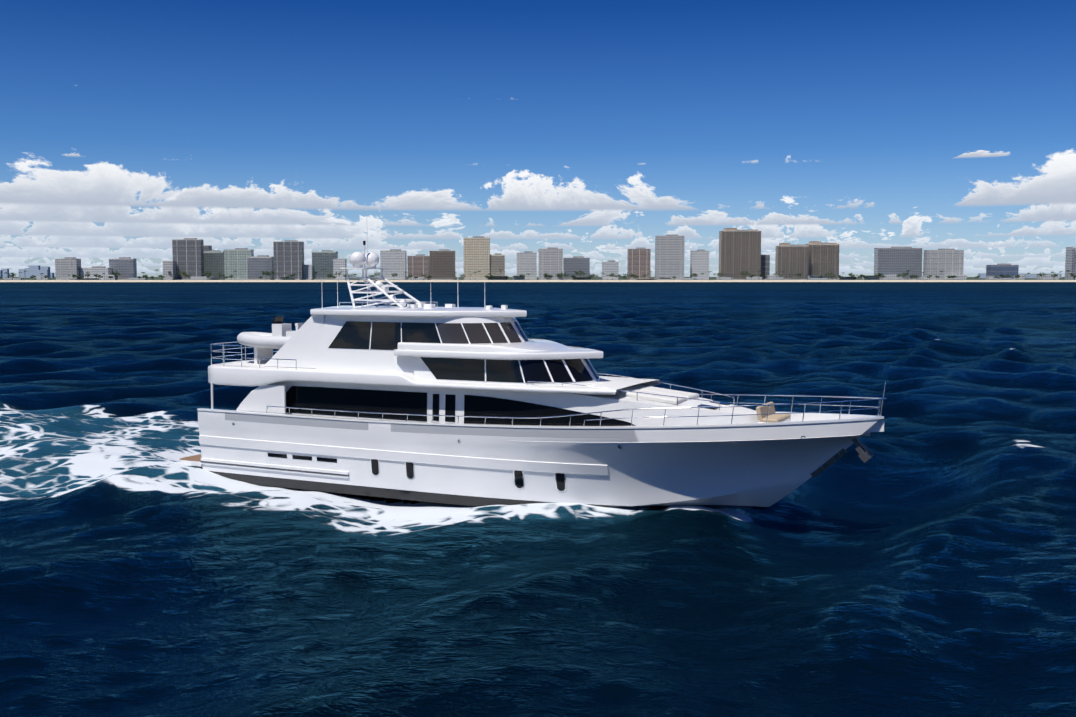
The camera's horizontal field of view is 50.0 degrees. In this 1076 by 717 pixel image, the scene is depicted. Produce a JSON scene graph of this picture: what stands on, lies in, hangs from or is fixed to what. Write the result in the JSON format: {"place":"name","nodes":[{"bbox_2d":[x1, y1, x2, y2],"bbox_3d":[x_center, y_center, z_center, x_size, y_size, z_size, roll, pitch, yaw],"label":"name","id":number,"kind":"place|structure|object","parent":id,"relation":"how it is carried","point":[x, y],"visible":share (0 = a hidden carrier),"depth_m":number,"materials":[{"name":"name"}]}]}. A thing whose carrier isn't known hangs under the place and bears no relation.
{"place":"outdoors","nodes":[
{"label":"outdoors","id":0,"kind":"place"},
{"bbox_2d":[0,282,1075,716],"bbox_3d":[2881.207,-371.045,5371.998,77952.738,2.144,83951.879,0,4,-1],"label":"sea","id":1,"kind":"structure","parent":0,"point":[920,562],"depth_m":39.88,"materials":[{"name":"blue liquid"}]},
{"bbox_2d":[180,241,886,508],"bbox_3d":[-1.370,-0.021,49.420,31.674,13.362,7.110,2,5,26],"label":"yacht","id":2,"kind":"object","parent":1,"relation":"on","point":[447,404],"visible":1,"depth_m":47.25,"materials":[{"name":"white"}]},
{"bbox_2d":[0,277,1075,281],"bbox_3d":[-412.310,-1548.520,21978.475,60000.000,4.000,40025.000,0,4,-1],"label":"land","id":3,"kind":"structure","parent":0,"point":[599,279],"depth_m":2064.28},
{"bbox_2d":[204,248,337,279],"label":"buildings","id":4,"kind":"structure","parent":3,"relation":"on","point":[227,262],"depth_m":2162.56,"materials":[{"name":"grey concrete"}]},
{"bbox_2d":[429,249,455,279],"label":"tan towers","id":5,"kind":"structure","parent":3,"relation":"on","point":[442,264],"depth_m":2163.63,"materials":[{"name":"grey"}]},
{"bbox_2d":[464,236,504,279],"bbox_3d":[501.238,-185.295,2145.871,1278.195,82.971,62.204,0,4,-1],"label":"cream towers","id":6,"kind":"structure","parent":3,"relation":"on","point":[478,257],"depth_m":2136.21,"materials":[{"name":"grey concrete"}]},
{"bbox_2d":[407,248,650,279],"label":"buildings","id":7,"kind":"structure","parent":3,"relation":"on","point":[638,261],"depth_m":2153.16,"materials":[{"name":"grey concrete"}]},
{"bbox_2d":[0,266,1061,277],"bbox_3d":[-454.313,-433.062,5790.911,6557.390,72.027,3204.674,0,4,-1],"label":"buildings","id":8,"kind":"structure","parent":3,"relation":"on","point":[36,271],"depth_m":6040.25,"materials":[{"name":"grey"}]},
{"bbox_2d":[3,274,1075,279],"bbox_3d":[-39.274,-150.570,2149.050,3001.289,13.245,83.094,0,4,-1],"label":"trees","id":9,"kind":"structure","parent":3,"relation":"on","point":[895,277],"depth_m":2143.12,"materials":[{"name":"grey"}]},
{"bbox_2d":[719,228,839,279],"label":"high-rise buildings","id":10,"kind":"structure","parent":3,"relation":"on","point":[739,251],"depth_m":2171.59,"materials":[{"name":"grey concrete"}]},
{"bbox_2d":[986,264,1018,279],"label":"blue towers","id":11,"kind":"structure","parent":3,"relation":"on","point":[1006,269],"depth_m":2195.03,"materials":[{"name":"grey"}]},
{"bbox_2d":[0,0,1075,276],"label":"sky","id":12,"kind":"structure","parent":0,"point":[596,130],"materials":[{"name":"blue"}]},
{"bbox_2d":[55,235,1075,279],"bbox_3d":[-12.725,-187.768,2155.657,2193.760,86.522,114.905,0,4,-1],"label":"buildings","id":13,"kind":"structure","parent":0,"point":[896,260],"materials":[{"name":"grey concrete"}]}
]}

